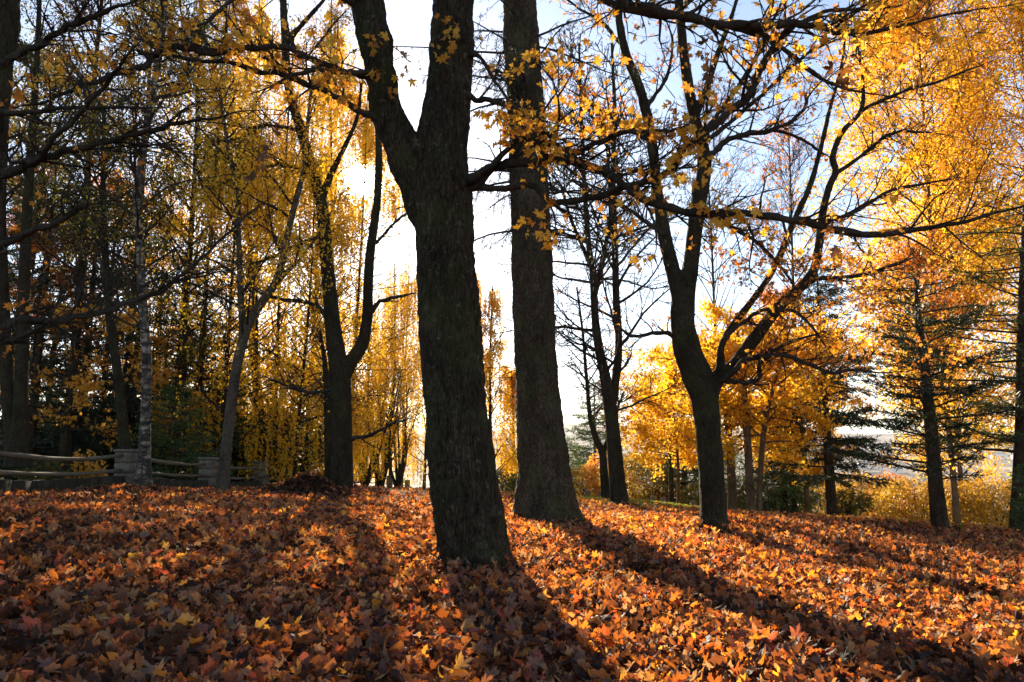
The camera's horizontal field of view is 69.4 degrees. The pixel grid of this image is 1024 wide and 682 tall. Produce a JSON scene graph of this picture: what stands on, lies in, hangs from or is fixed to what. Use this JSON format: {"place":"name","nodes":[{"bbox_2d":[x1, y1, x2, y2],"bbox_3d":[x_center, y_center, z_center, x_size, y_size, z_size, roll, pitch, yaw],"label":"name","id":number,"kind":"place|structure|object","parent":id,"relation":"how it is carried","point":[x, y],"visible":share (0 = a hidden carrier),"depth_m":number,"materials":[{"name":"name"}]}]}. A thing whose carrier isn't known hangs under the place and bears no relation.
{"place":"outdoors","nodes":[
{"label":"outdoors","id":0,"kind":"place"},
{"bbox_2d":[0,476,1021,681],"bbox_3d":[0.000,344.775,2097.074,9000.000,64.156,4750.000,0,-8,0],"label":"ground","id":1,"kind":"structure","parent":0,"point":[412,485],"depth_m":7.84,"materials":[{"name":"soil"}]},
{"bbox_2d":[0,107,66,460],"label":"fir tree","id":2,"kind":"object","parent":1,"relation":"on","point":[16,259],"visible":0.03,"depth_m":28.93,"materials":[{"name":"green plant"}]},
{"bbox_2d":[0,164,74,477],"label":"broadleaf tree","id":3,"kind":"object","parent":1,"relation":"on","point":[17,274],"visible":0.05,"depth_m":31.78,"materials":[{"name":"brown plant"}]},
{"bbox_2d":[12,456,72,479],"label":"shrub","id":4,"kind":"object","parent":1,"relation":"on","point":[36,467],"visible":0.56,"depth_m":19.50,"materials":[{"name":"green plant"}]},
{"bbox_2d":[0,225,103,398],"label":"young maple","id":5,"kind":"object","parent":1,"relation":"on","point":[55,270],"visible":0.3,"depth_m":25.22,"materials":[{"name":"brown plant"}]},
{"bbox_2d":[0,0,118,467],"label":"dark tree","id":6,"kind":"object","parent":1,"relation":"on","point":[14,384],"visible":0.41,"depth_m":18.96,"materials":[{"name":"brown plant"}]},
{"bbox_2d":[11,189,112,427],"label":"broadleaf tree","id":7,"kind":"object","parent":1,"relation":"on","point":[63,336],"visible":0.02,"depth_m":33.46,"materials":[{"name":"brown plant"}]},
{"bbox_2d":[0,476,124,493],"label":"wall","id":8,"kind":"structure","parent":1,"relation":"on","point":[7,485],"depth_m":14.56,"materials":[{"name":"stone"}]},
{"bbox_2d":[4,20,122,479],"bbox_3d":[-17.512,-3.875,27.685,5.422,18.171,6.363,3,-9,-19],"label":"broadleaf tree","id":9,"kind":"object","parent":1,"relation":"on","point":[46,141],"visible":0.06,"depth_m":28.17,"materials":[{"name":"brown plant"}]},
{"bbox_2d":[0,136,140,479],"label":"fir tree","id":10,"kind":"object","parent":1,"relation":"on","point":[33,405],"visible":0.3,"depth_m":25.05,"materials":[{"name":"green plant"}]},
{"bbox_2d":[49,449,108,478],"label":"shrub","id":11,"kind":"object","parent":1,"relation":"on","point":[76,464],"visible":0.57,"depth_m":20.00,"materials":[{"name":"yellow plant"}]},
{"bbox_2d":[0,147,172,479],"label":"fir tree","id":12,"kind":"object","parent":1,"relation":"on","point":[93,271],"visible":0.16,"depth_m":27.02,"materials":[{"name":"green plant"}]},
{"bbox_2d":[13,300,167,478],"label":"young maple","id":13,"kind":"object","parent":1,"relation":"on","point":[77,399],"visible":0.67,"depth_m":22.48,"materials":[{"name":"yellow plant"}]},
{"bbox_2d":[6,0,188,478],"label":"broadleaf tree","id":14,"kind":"object","parent":1,"relation":"on","point":[78,271],"visible":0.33,"depth_m":24.78,"materials":[{"name":"brown plant"}]},
{"bbox_2d":[22,75,190,448],"bbox_3d":[-12.088,-2.129,21.382,3.963,11.119,3.833,0,-8,0],"label":"dark tree","id":15,"kind":"object","parent":1,"relation":"on","point":[122,422],"visible":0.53,"depth_m":21.45,"materials":[{"name":"brown plant"}]},
{"bbox_2d":[67,170,176,408],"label":"broadleaf tree","id":16,"kind":"object","parent":1,"relation":"on","point":[112,188],"visible":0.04,"depth_m":34.67,"materials":[{"name":"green plant"}]},
{"bbox_2d":[113,449,137,484],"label":"fence pillar","id":17,"kind":"structure","parent":1,"relation":"on","point":[125,464],"depth_m":17.19,"materials":[{"name":"grey stone"}]},
{"bbox_2d":[0,451,123,460],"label":"log rail","id":18,"kind":"object","parent":17,"relation":"attached to","point":[32,456],"visible":0.85,"depth_m":14.42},
{"bbox_2d":[44,199,209,477],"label":"fir tree","id":19,"kind":"object","parent":1,"relation":"on","point":[132,417],"visible":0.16,"depth_m":29.76,"materials":[{"name":"green plant"}]},
{"bbox_2d":[27,0,260,485],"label":"birch tree","id":20,"kind":"object","parent":1,"relation":"on","point":[143,472],"visible":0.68,"depth_m":17.35,"materials":[{"name":"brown plant"}]},
{"bbox_2d":[70,0,220,474],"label":"broadleaf tree","id":21,"kind":"object","parent":1,"relation":"on","point":[173,195],"visible":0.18,"depth_m":29.88,"materials":[{"name":"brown plant"}]},
{"bbox_2d":[94,194,216,395],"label":"broadleaf tree","id":22,"kind":"object","parent":1,"relation":"on","point":[178,236],"visible":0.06,"depth_m":36.33,"materials":[{"name":"brown plant"}]},
{"bbox_2d":[103,320,217,476],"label":"young maple","id":23,"kind":"object","parent":1,"relation":"on","point":[166,344],"visible":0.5,"depth_m":25.84,"materials":[{"name":"yellow plant"}]},
{"bbox_2d":[0,0,334,368],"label":"edge tree","id":24,"kind":"object","parent":1,"relation":"on","point":[10,23],"visible":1,"depth_m":5.25,"materials":[{"name":"brown plant"}]},
{"bbox_2d":[107,241,250,469],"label":"fir tree","id":25,"kind":"object","parent":1,"relation":"on","point":[171,362],"visible":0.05,"depth_m":33.09,"materials":[{"name":"green plant"}]},
{"bbox_2d":[152,477,207,487],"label":"wall","id":26,"kind":"structure","parent":1,"relation":"on","point":[176,483],"depth_m":19.80,"materials":[{"name":"stone"}]},
{"bbox_2d":[129,378,231,481],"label":"spruce sapling","id":27,"kind":"object","parent":1,"relation":"on","point":[194,456],"visible":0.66,"depth_m":23.67,"materials":[{"name":"plant"}]},
{"bbox_2d":[110,1,274,473],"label":"broadleaf tree","id":28,"kind":"object","parent":1,"relation":"on","point":[182,352],"visible":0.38,"depth_m":27.77,"materials":[{"name":"yellow plant"}]},
{"bbox_2d":[134,279,264,481],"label":"fir tree","id":29,"kind":"object","parent":1,"relation":"on","point":[202,336],"visible":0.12,"depth_m":29.99,"materials":[{"name":"green plant"}]},
{"bbox_2d":[119,0,280,478],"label":"birch tree","id":30,"kind":"object","parent":1,"relation":"on","point":[238,18],"visible":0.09,"depth_m":35.37,"materials":[{"name":"yellow plant"}]},
{"bbox_2d":[198,457,218,487],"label":"fence pillar","id":31,"kind":"structure","parent":1,"relation":"on","point":[208,470],"depth_m":21.85,"materials":[{"name":"grey stone"}]},
{"bbox_2d":[151,458,205,465],"bbox_3d":[-9.042,3.180,19.729,0.122,0.358,4.775,0,-9,-1],"label":"log rail","id":32,"kind":"object","parent":31,"relation":"attached to","point":[162,462],"visible":0.73,"depth_m":19.64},
{"bbox_2d":[152,472,204,476],"bbox_3d":[-9.046,3.518,19.680,0.109,0.381,4.776,0,-9,-1],"label":"log rail","id":33,"kind":"object","parent":31,"relation":"attached to","point":[175,475],"visible":0.69,"depth_m":19.89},
{"bbox_2d":[190,382,280,483],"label":"spruce sapling","id":34,"kind":"object","parent":1,"relation":"on","point":[235,447],"visible":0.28,"depth_m":28.71,"materials":[{"name":"green plant"}]},
{"bbox_2d":[130,128,343,476],"bbox_3d":[-10.618,-1.427,27.055,8.179,13.676,7.557,0,-8,0],"label":"birch tree","id":35,"kind":"object","parent":1,"relation":"on","point":[217,409],"visible":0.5,"depth_m":27.09,"materials":[{"name":"yellow plant"}]},
{"bbox_2d":[184,418,293,482],"bbox_3d":[-11.177,4.632,30.470,4.513,2.926,4.316,2,-9,-16],"label":"undergrowth bush","id":36,"kind":"object","parent":1,"relation":"on","point":[262,458],"visible":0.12,"depth_m":29.41,"materials":[{"name":"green plant"}]},
{"bbox_2d":[121,32,359,491],"bbox_3d":[-7.191,-2.015,19.380,6.044,12.142,4.378,0,-8,0],"label":"birch tree","id":37,"kind":"object","parent":1,"relation":"on","point":[246,324],"visible":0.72,"depth_m":19.13,"materials":[{"name":"yellow plant"}]},
{"bbox_2d":[159,123,323,477],"bbox_3d":[-10.977,-1.659,31.342,6.766,15.801,6.861,0,-8,0],"label":"birch tree","id":38,"kind":"object","parent":1,"relation":"on","point":[256,328],"visible":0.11,"depth_m":31.34,"materials":[{"name":"yellow plant"}]},
{"bbox_2d":[230,481,261,486],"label":"wall","id":39,"kind":"structure","parent":1,"relation":"on","point":[251,483],"depth_m":25.09,"materials":[{"name":"stone"}]},
{"bbox_2d":[182,0,313,410],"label":"birch tree","id":40,"kind":"object","parent":1,"relation":"on","point":[268,28],"visible":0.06,"depth_m":43.60,"materials":[{"name":"yellow plant"}]},
{"bbox_2d":[253,461,269,485],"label":"fence pillar","id":41,"kind":"structure","parent":1,"relation":"on","point":[264,475],"depth_m":26.51,"materials":[{"name":"grey stone"}]},
{"bbox_2d":[201,133,328,459],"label":"birch tree","id":42,"kind":"object","parent":1,"relation":"on","point":[253,329],"visible":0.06,"depth_m":36.69,"materials":[{"name":"yellow plant"}]},
{"bbox_2d":[231,409,324,482],"bbox_3d":[-9.873,4.506,31.411,4.825,3.611,4.679,-5,-10,31],"label":"undergrowth bush","id":43,"kind":"object","parent":1,"relation":"on","point":[307,452],"visible":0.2,"depth_m":30.68,"materials":[{"name":"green plant"}]},
{"bbox_2d":[212,18,373,422],"bbox_3d":[-11.595,-4.939,36.915,7.170,24.377,7.788,6,-11,-36],"label":"birch tree","id":44,"kind":"object","parent":1,"relation":"on","point":[285,131],"visible":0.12,"depth_m":37.36,"materials":[{"name":"yellow plant"}]},
{"bbox_2d":[169,0,425,487],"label":"forked tree","id":45,"kind":"object","parent":1,"relation":"on","point":[342,365],"visible":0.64,"depth_m":19.88,"materials":[{"name":"brown plant"}]},
{"bbox_2d":[239,469,375,498],"bbox_3d":[-5.079,3.533,18.198,3.525,0.749,2.982,0,-8,0],"label":"leaf heap","id":46,"kind":"object","parent":1,"relation":"on","point":[302,483],"visible":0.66,"depth_m":17.76,"materials":[{"name":"brown plant"}]},
{"bbox_2d":[210,145,421,480],"bbox_3d":[-7.780,-1.143,28.199,7.550,13.727,7.298,8,-12,-42],"label":"birch tree","id":47,"kind":"object","parent":1,"relation":"on","point":[340,231],"visible":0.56,"depth_m":27.86,"materials":[{"name":"yellow plant"}]},
{"bbox_2d":[259,28,393,469],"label":"birch tree","id":48,"kind":"object","parent":1,"relation":"on","point":[344,57],"visible":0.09,"depth_m":50.00,"materials":[{"name":"yellow plant"}]},
{"bbox_2d":[291,317,362,478],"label":"tree","id":49,"kind":"object","parent":1,"relation":"on","point":[327,428],"visible":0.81,"depth_m":21.06,"materials":[{"name":"brown plant"}]},
{"bbox_2d":[266,219,399,480],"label":"birch tree","id":50,"kind":"object","parent":1,"relation":"on","point":[360,376],"visible":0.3,"depth_m":32.99,"materials":[{"name":"yellow plant"}]},
{"bbox_2d":[262,0,407,478],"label":"birch tree","id":51,"kind":"object","parent":1,"relation":"on","point":[368,133],"visible":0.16,"depth_m":42.01,"materials":[{"name":"yellow plant"}]},
{"bbox_2d":[268,85,420,483],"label":"birch tree","id":52,"kind":"object","parent":1,"relation":"on","point":[394,205],"visible":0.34,"depth_m":45.21,"materials":[{"name":"yellow plant"}]},
{"bbox_2d":[297,124,420,470],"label":"birch tree","id":53,"kind":"object","parent":1,"relation":"on","point":[393,341],"visible":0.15,"depth_m":53.08,"materials":[{"name":"yellow plant"}]},
{"bbox_2d":[352,365,406,486],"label":"bare tree","id":54,"kind":"object","parent":1,"relation":"on","point":[367,481],"visible":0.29,"depth_m":43.91,"materials":[{"name":"yellow plant"}]},
{"bbox_2d":[354,356,418,486],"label":"tree","id":55,"kind":"object","parent":1,"relation":"on","point":[386,467],"visible":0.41,"depth_m":45.89,"materials":[{"name":"yellow plant"}]},
{"bbox_2d":[353,257,425,484],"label":"birch tree","id":56,"kind":"object","parent":1,"relation":"on","point":[405,317],"visible":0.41,"depth_m":59.84,"materials":[{"name":"yellow plant"}]},
{"bbox_2d":[358,237,427,486],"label":"birch tree","id":57,"kind":"object","parent":1,"relation":"on","point":[403,278],"visible":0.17,"depth_m":70.83,"materials":[{"name":"yellow plant"}]},
{"bbox_2d":[368,366,424,486],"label":"bare tree","id":58,"kind":"object","parent":1,"relation":"on","point":[397,479],"visible":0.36,"depth_m":49.18,"materials":[{"name":"yellow plant"}]},
{"bbox_2d":[389,261,483,486],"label":"birch tree","id":59,"kind":"object","parent":1,"relation":"on","point":[424,475],"visible":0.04,"depth_m":65.24,"materials":[{"name":"yellow plant"}]},
{"bbox_2d":[476,272,498,464],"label":"larch tree","id":60,"kind":"object","parent":1,"relation":"on","point":[480,293],"visible":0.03,"depth_m":61.10,"materials":[{"name":"yellow plant"}]},
{"bbox_2d":[481,283,517,490],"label":"larch tree","id":61,"kind":"object","parent":1,"relation":"on","point":[494,303],"visible":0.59,"depth_m":52.03,"materials":[{"name":"yellow plant"}]},
{"bbox_2d":[492,362,517,491],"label":"larch tree","id":62,"kind":"object","parent":1,"relation":"on","point":[512,405],"visible":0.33,"depth_m":57.53,"materials":[{"name":"yellow plant"}]},
{"bbox_2d":[496,468,517,491],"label":"bush","id":63,"kind":"object","parent":1,"relation":"on","point":[506,486],"visible":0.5,"depth_m":46.57,"materials":[{"name":"green plant"}]},
{"bbox_2d":[0,478,1023,681],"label":"fallen leaves","id":64,"kind":"object","parent":1,"relation":"on","point":[904,644],"depth_m":5.61,"materials":[{"name":"plant"}]},
{"bbox_2d":[5,0,1023,578],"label":"maple tree","id":65,"kind":"object","parent":1,"relation":"on","point":[435,180],"visible":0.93,"depth_m":7.04,"materials":[{"name":"brown plant"}]},
{"bbox_2d":[385,0,671,525],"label":"maple tree","id":66,"kind":"object","parent":1,"relation":"on","point":[545,489],"visible":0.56,"depth_m":13.19,"materials":[{"name":"brown plant"}]},
{"bbox_2d":[566,436,589,494],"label":"spruce tree","id":67,"kind":"object","parent":1,"relation":"on","point":[573,455],"visible":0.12,"depth_m":49.27,"materials":[{"name":"green plant"}]},
{"bbox_2d":[570,464,600,496],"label":"bush","id":68,"kind":"object","parent":1,"relation":"on","point":[574,473],"visible":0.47,"depth_m":42.50,"materials":[{"name":"yellow plant"}]},
{"bbox_2d":[565,378,636,493],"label":"spruce tree","id":69,"kind":"object","parent":1,"relation":"on","point":[586,432],"visible":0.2,"depth_m":57.20,"materials":[{"name":"green plant"}]},
{"bbox_2d":[482,22,732,506],"bbox_3d":[2.711,-2.339,23.063,7.731,15.151,6.574,6,-10,-36],"label":"bare tree","id":70,"kind":"object","parent":1,"relation":"on","point":[616,472],"visible":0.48,"depth_m":22.39,"materials":[{"name":"brown plant"}]},
{"bbox_2d":[555,275,661,498],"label":"bare tree","id":71,"kind":"object","parent":1,"relation":"on","point":[604,476],"visible":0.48,"depth_m":24.54,"materials":[{"name":"brown plant"}]},
{"bbox_2d":[582,449,644,496],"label":"bush","id":72,"kind":"object","parent":1,"relation":"on","point":[592,462],"visible":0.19,"depth_m":42.89,"materials":[{"name":"orange plant"}]},
{"bbox_2d":[595,453,684,501],"bbox_3d":[6.977,7.567,39.314,5.151,3.388,4.513,0,-8,0],"label":"bush","id":73,"kind":"object","parent":1,"relation":"on","point":[630,489],"visible":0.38,"depth_m":38.04,"materials":[{"name":"yellow plant"}]},
{"bbox_2d":[597,362,731,503],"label":"yellow maple","id":74,"kind":"object","parent":1,"relation":"on","point":[643,431],"visible":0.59,"depth_m":26.63,"materials":[{"name":"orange plant"}]},
{"bbox_2d":[609,324,722,503],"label":"orange tree","id":75,"kind":"object","parent":1,"relation":"on","point":[658,348],"visible":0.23,"depth_m":33.62,"materials":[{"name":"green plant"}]},
{"bbox_2d":[623,382,745,507],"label":"spruce tree","id":76,"kind":"object","parent":1,"relation":"on","point":[684,473],"visible":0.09,"depth_m":38.36,"materials":[{"name":"green plant"}]},
{"bbox_2d":[680,479,745,509],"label":"bush","id":77,"kind":"object","parent":1,"relation":"on","point":[691,495],"visible":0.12,"depth_m":35.05,"materials":[{"name":"green plant"}]},
{"bbox_2d":[666,69,780,421],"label":"bare tree","id":78,"kind":"object","parent":1,"relation":"on","point":[713,283],"visible":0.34,"depth_m":32.99,"materials":[{"name":"brown plant"}]},
{"bbox_2d":[626,315,844,509],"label":"yellow maple","id":79,"kind":"object","parent":1,"relation":"on","point":[731,493],"visible":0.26,"depth_m":22.73,"materials":[{"name":"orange plant"}]},
{"bbox_2d":[625,295,869,511],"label":"yellow maple","id":80,"kind":"object","parent":1,"relation":"on","point":[742,414],"visible":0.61,"depth_m":21.58,"materials":[{"name":"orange plant"}]},
{"bbox_2d":[725,475,797,512],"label":"bush","id":81,"kind":"object","parent":1,"relation":"on","point":[742,492],"visible":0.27,"depth_m":32.61,"materials":[{"name":"green plant"}]},
{"bbox_2d":[543,0,1012,535],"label":"forked tree","id":82,"kind":"object","parent":1,"relation":"on","point":[703,382],"visible":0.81,"depth_m":13.19,"materials":[{"name":"brown plant"}]},
{"bbox_2d":[726,423,848,514],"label":"spruce tree","id":83,"kind":"object","parent":1,"relation":"on","point":[782,488],"visible":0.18,"depth_m":31.64,"materials":[{"name":"green plant"}]},
{"bbox_2d":[719,284,861,512],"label":"orange tree","id":84,"kind":"object","parent":1,"relation":"on","point":[798,323],"visible":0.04,"depth_m":32.68,"materials":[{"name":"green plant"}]},
{"bbox_2d":[734,120,866,512],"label":"bare tree","id":85,"kind":"object","parent":1,"relation":"on","point":[791,203],"visible":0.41,"depth_m":31.19,"materials":[{"name":"brown plant"}]},
{"bbox_2d":[731,344,899,512],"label":"yellow maple","id":86,"kind":"object","parent":1,"relation":"on","point":[859,401],"visible":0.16,"depth_m":26.22,"materials":[{"name":"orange plant"}]},
{"bbox_2d":[787,472,857,516],"bbox_3d":[14.356,7.852,35.348,4.393,3.634,4.210,6,-10,-35],"label":"bush","id":87,"kind":"object","parent":1,"relation":"on","point":[822,489],"visible":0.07,"depth_m":34.35,"materials":[{"name":"yellow plant"}]},
{"bbox_2d":[736,263,911,515],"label":"fir tree","id":88,"kind":"object","parent":1,"relation":"on","point":[829,476],"visible":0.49,"depth_m":23.59,"materials":[{"name":"green plant"}]},
{"bbox_2d":[824,488,875,516],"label":"bush","id":89,"kind":"object","parent":1,"relation":"on","point":[845,508],"visible":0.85,"depth_m":27.09,"materials":[{"name":"green plant"}]},
{"bbox_2d":[813,468,908,518],"bbox_3d":[17.378,8.259,37.033,4.463,4.239,4.883,-5,-10,29],"label":"bush","id":90,"kind":"object","parent":1,"relation":"on","point":[865,486],"visible":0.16,"depth_m":36.53,"materials":[{"name":"yellow plant"}]},
{"bbox_2d":[865,470,917,518],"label":"bush","id":91,"kind":"object","parent":1,"relation":"on","point":[889,475],"visible":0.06,"depth_m":39.22,"materials":[{"name":"yellow plant"}]},
{"bbox_2d":[777,0,1023,522],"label":"golden tree","id":92,"kind":"object","parent":1,"relation":"on","point":[892,35],"visible":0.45,"depth_m":31.29,"materials":[{"name":"yellow plant"}]},
{"bbox_2d":[824,222,996,465],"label":"orange tree","id":93,"kind":"object","parent":1,"relation":"on","point":[901,254],"visible":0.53,"depth_m":20.56,"materials":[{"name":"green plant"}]},
{"bbox_2d":[811,262,1023,529],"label":"pine tree","id":94,"kind":"object","parent":1,"relation":"on","point":[931,443],"visible":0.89,"depth_m":17.24,"materials":[{"name":"green plant"}]},
{"bbox_2d":[867,472,977,523],"bbox_3d":[18.365,7.465,33.259,4.355,3.785,4.644,0,-8,0],"label":"bush","id":95,"kind":"object","parent":1,"relation":"on","point":[895,509],"visible":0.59,"depth_m":32.67,"materials":[{"name":"yellow plant"}]},
{"bbox_2d":[836,119,1022,490],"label":"golden tree","id":96,"kind":"object","parent":1,"relation":"on","point":[958,472],"visible":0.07,"depth_m":38.89,"materials":[{"name":"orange plant"}]},
{"bbox_2d":[860,0,1023,433],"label":"golden tree","id":97,"kind":"object","parent":1,"relation":"on","point":[1018,21],"visible":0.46,"depth_m":30.79,"materials":[{"name":"yellow plant"}]},
{"bbox_2d":[876,186,1023,530],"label":"pine tree","id":98,"kind":"object","parent":1,"relation":"on","point":[1017,451],"visible":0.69,"depth_m":18.37,"materials":[{"name":"green plant"}]},
{"bbox_2d":[908,476,1005,524],"bbox_3d":[21.404,8.365,35.908,4.588,3.775,4.520,0,-8,0],"label":"bush","id":99,"kind":"object","parent":1,"relation":"on","point":[961,483],"visible":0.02,"depth_m":35.60,"materials":[{"name":"yellow plant"}]},
{"bbox_2d":[944,473,1011,526],"bbox_3d":[21.128,7.370,32.193,4.474,3.620,4.657,0,-8,0],"label":"bush","id":100,"kind":"object","parent":1,"relation":"on","point":[982,502],"visible":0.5,"depth_m":31.62,"materials":[{"name":"yellow plant"}]},
{"bbox_2d":[1004,463,1023,528],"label":"bush","id":101,"kind":"object","parent":1,"relation":"on","point":[1019,474],"visible":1,"depth_m":15.30,"materials":[{"name":"green plant"}]},
{"bbox_3d":[-9.050,2.235,12.507,0.465,1.074,0.465,0,-9,-3],"label":"fence pillar","id":102,"kind":"object","parent":1,"relation":"on","visible":0},
{"bbox_2d":[0,469,122,476],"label":"log rail","id":103,"kind":"object","parent":102,"relation":"attached to","point":[23,473],"visible":0.87,"depth_m":14.52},
{"bbox_2d":[0,0,1023,433],"label":"sky","id":104,"kind":"structure","parent":0,"point":[408,21],"materials":[{"name":"white"}]},
{"bbox_2d":[79,487,1020,599],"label":"grass","id":105,"kind":"structure","parent":0,"point":[651,502],"depth_m":21.74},
{"bbox_2d":[299,424,1012,476],"bbox_3d":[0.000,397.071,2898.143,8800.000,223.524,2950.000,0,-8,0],"label":"hills","id":106,"kind":"structure","parent":0,"point":[882,437],"depth_m":2470.23,"materials":[{"name":"plant"}]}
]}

